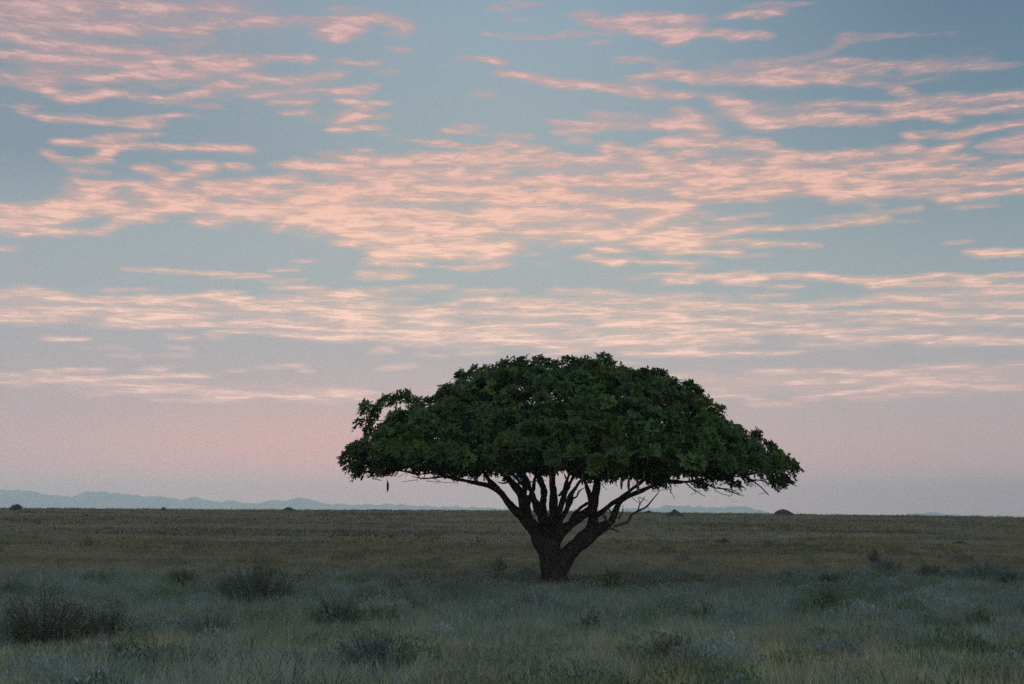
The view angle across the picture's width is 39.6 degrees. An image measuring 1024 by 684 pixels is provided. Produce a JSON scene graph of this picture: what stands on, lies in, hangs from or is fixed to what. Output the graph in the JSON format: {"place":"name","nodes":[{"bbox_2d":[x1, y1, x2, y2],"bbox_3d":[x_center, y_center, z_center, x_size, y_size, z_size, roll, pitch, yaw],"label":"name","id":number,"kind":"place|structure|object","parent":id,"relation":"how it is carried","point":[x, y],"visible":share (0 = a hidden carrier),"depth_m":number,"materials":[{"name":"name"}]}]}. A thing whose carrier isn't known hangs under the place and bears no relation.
{"place":"outdoors","nodes":[
{"label":"outdoors","id":0,"kind":"place"},
{"bbox_2d":[0,489,1022,517],"bbox_3d":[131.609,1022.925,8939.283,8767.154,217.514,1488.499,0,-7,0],"label":"hills","id":1,"kind":"structure","parent":0,"point":[34,499],"depth_m":8789.61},
{"bbox_2d":[0,507,1023,683],"bbox_3d":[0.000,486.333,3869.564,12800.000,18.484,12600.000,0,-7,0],"label":"ground","id":2,"kind":"structure","parent":0,"point":[318,559],"depth_m":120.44,"materials":[{"name":"brown plant"}]},
{"bbox_2d":[0,573,31,594],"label":"shrub","id":3,"kind":"object","parent":2,"relation":"on","point":[14,585],"visible":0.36,"depth_m":43.06,"materials":[{"name":"green plant"}]},
{"bbox_2d":[9,504,22,509],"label":"bush","id":4,"kind":"object","parent":2,"relation":"on","point":[17,507],"visible":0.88,"depth_m":257.60,"materials":[{"name":"green plant"}]},
{"bbox_2d":[0,577,114,651],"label":"shrub","id":5,"kind":"object","parent":2,"relation":"on","point":[51,625],"visible":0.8,"depth_m":26.58,"materials":[{"name":"green plant"}]},
{"bbox_2d":[78,566,113,584],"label":"shrub","id":6,"kind":"object","parent":2,"relation":"on","point":[94,578],"visible":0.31,"depth_m":49.31,"materials":[{"name":"green plant"}]},
{"bbox_2d":[87,596,137,639],"bbox_3d":[-7.729,5.443,27.552,0.988,1.060,0.878,2,-7,-16],"label":"shrub","id":7,"kind":"object","parent":2,"relation":"on","point":[113,621],"visible":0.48,"depth_m":27.53,"materials":[{"name":"green plant"}]},
{"bbox_2d":[99,633,155,664],"bbox_3d":[-6.154,4.996,22.737,0.917,0.676,0.920,0,-7,0],"label":"shrub","id":8,"kind":"object","parent":2,"relation":"on","point":[127,650],"visible":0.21,"depth_m":22.77,"materials":[{"name":"green plant"}]},
{"bbox_2d":[161,562,208,587],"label":"shrub","id":9,"kind":"object","parent":2,"relation":"on","point":[184,576],"visible":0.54,"depth_m":45.99,"materials":[{"name":"green plant"}]},
{"bbox_2d":[174,602,242,636],"bbox_3d":[-6.040,5.606,28.280,1.214,0.895,1.424,-6,-9,38],"label":"shrub","id":10,"kind":"object","parent":2,"relation":"on","point":[207,617],"visible":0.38,"depth_m":28.16,"materials":[{"name":"green plant"}]},
{"bbox_2d":[205,553,302,608],"bbox_3d":[-6.734,6.202,37.004,2.638,1.786,2.652,0,-7,0],"label":"shrub","id":11,"kind":"object","parent":2,"relation":"on","point":[257,585],"visible":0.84,"depth_m":36.72,"materials":[{"name":"green plant"}]},
{"bbox_2d":[282,507,294,510],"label":"termite mound","id":12,"kind":"object","parent":2,"relation":"on","point":[288,508],"visible":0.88,"depth_m":281.36,"materials":[{"name":"soil"}]},
{"bbox_2d":[301,593,367,626],"bbox_3d":[-3.793,5.813,30.436,1.362,0.882,1.568,5,-8,-33],"label":"shrub","id":13,"kind":"object","parent":2,"relation":"on","point":[342,612],"visible":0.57,"depth_m":30.34,"materials":[{"name":"green plant"}]},
{"bbox_2d":[321,624,419,675],"bbox_3d":[-2.134,4.752,21.829,1.545,0.904,1.600,0,-7,0],"label":"shrub","id":14,"kind":"object","parent":2,"relation":"on","point":[368,649],"visible":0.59,"depth_m":21.69,"materials":[{"name":"green plant"}]},
{"bbox_2d":[362,603,403,625],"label":"shrub","id":15,"kind":"object","parent":2,"relation":"on","point":[376,613],"visible":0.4,"depth_m":31.45,"materials":[{"name":"green plant"}]},
{"bbox_2d":[425,573,482,595],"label":"shrub","id":16,"kind":"object","parent":2,"relation":"on","point":[456,584],"visible":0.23,"depth_m":42.32,"materials":[{"name":"green plant"}]},
{"bbox_2d":[489,556,507,571],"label":"shrub","id":17,"kind":"object","parent":2,"relation":"on","point":[500,564],"visible":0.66,"depth_m":64.11,"materials":[{"name":"green plant"}]},
{"bbox_2d":[0,535,1023,683],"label":"grass","id":18,"kind":"structure","parent":2,"relation":"on","point":[657,586],"depth_m":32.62,"materials":[{"name":"green plant"}]},
{"bbox_2d":[498,589,558,612],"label":"shrub","id":19,"kind":"object","parent":2,"relation":"on","point":[528,594],"visible":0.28,"depth_m":34.38,"materials":[{"name":"green plant"}]},
{"bbox_2d":[335,351,806,584],"bbox_3d":[1.946,4.603,52.900,16.319,9.000,16.473,-6,-9,38],"label":"sausage tree","id":20,"kind":"object","parent":2,"relation":"on","point":[589,422],"visible":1,"depth_m":49.48,"materials":[{"name":"green plant"}]},
{"bbox_2d":[580,606,605,630],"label":"shrub","id":21,"kind":"object","parent":2,"relation":"on","point":[587,619],"visible":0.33,"depth_m":29.29,"materials":[{"name":"green plant"}]},
{"bbox_2d":[595,566,628,588],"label":"shrub","id":22,"kind":"object","parent":2,"relation":"on","point":[609,576],"visible":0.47,"depth_m":47.08,"materials":[{"name":"green plant"}]},
{"bbox_2d":[664,509,684,515],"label":"termite mound","id":23,"kind":"object","parent":2,"relation":"on","point":[674,512],"visible":0.82,"depth_m":253.55,"materials":[{"name":"grey soil"}]},
{"bbox_2d":[640,630,710,663],"bbox_3d":[2.583,4.905,22.572,1.027,0.703,1.015,3,-8,-23],"label":"shrub","id":24,"kind":"object","parent":2,"relation":"on","point":[666,647],"visible":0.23,"depth_m":22.53,"materials":[{"name":"green plant"}]},
{"bbox_2d":[686,602,719,619],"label":"shrub","id":25,"kind":"object","parent":2,"relation":"on","point":[704,609],"visible":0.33,"depth_m":33.17,"materials":[{"name":"green plant"}]},
{"bbox_2d":[718,538,730,542],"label":"termite mound","id":26,"kind":"object","parent":2,"relation":"on","point":[724,539],"visible":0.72,"depth_m":112.00,"materials":[{"name":"brown soil"}]},
{"bbox_2d":[773,509,793,514],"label":"termite mound","id":27,"kind":"object","parent":2,"relation":"on","point":[783,512],"visible":0.91,"depth_m":276.45,"materials":[{"name":"grey soil"}]},
{"bbox_2d":[792,583,854,614],"bbox_3d":[7.929,6.567,35.967,1.597,0.945,1.596,0,-7,0],"label":"shrub","id":28,"kind":"object","parent":2,"relation":"on","point":[828,597],"visible":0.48,"depth_m":35.78,"materials":[{"name":"green plant"}]},
{"bbox_2d":[817,568,850,583],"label":"shrub","id":29,"kind":"object","parent":2,"relation":"on","point":[830,578],"visible":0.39,"depth_m":46.77,"materials":[{"name":"green plant"}]},
{"bbox_2d":[866,545,881,562],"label":"shrub","id":30,"kind":"object","parent":2,"relation":"on","point":[872,558],"visible":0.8,"depth_m":72.67,"materials":[{"name":"green plant"}]},
{"bbox_2d":[870,554,909,573],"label":"shrub","id":31,"kind":"object","parent":2,"relation":"on","point":[887,562],"visible":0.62,"depth_m":59.86,"materials":[{"name":"green plant"}]},
{"bbox_2d":[911,561,956,578],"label":"shrub","id":32,"kind":"object","parent":2,"relation":"on","point":[929,570],"visible":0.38,"depth_m":54.83,"materials":[{"name":"green plant"}]},
{"bbox_2d":[951,541,968,544],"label":"termite mound","id":33,"kind":"object","parent":2,"relation":"on","point":[960,542],"visible":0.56,"depth_m":108.82,"materials":[{"name":"soil"}]},
{"bbox_2d":[950,604,1005,630],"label":"shrub","id":34,"kind":"object","parent":2,"relation":"on","point":[987,619],"visible":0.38,"depth_m":29.23,"materials":[{"name":"green plant"}]},
{"bbox_2d":[952,556,1019,579],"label":"shrub","id":35,"kind":"object","parent":2,"relation":"on","point":[987,567],"visible":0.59,"depth_m":54.08,"materials":[{"name":"green plant"}]},
{"bbox_2d":[991,568,1023,584],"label":"shrub","id":36,"kind":"object","parent":2,"relation":"on","point":[1011,575],"visible":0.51,"depth_m":49.32,"materials":[{"name":"green plant"}]},
{"bbox_2d":[0,0,1023,516],"label":"sky","id":37,"kind":"structure","parent":0,"point":[228,228],"materials":[{"name":"blue"}]}
]}

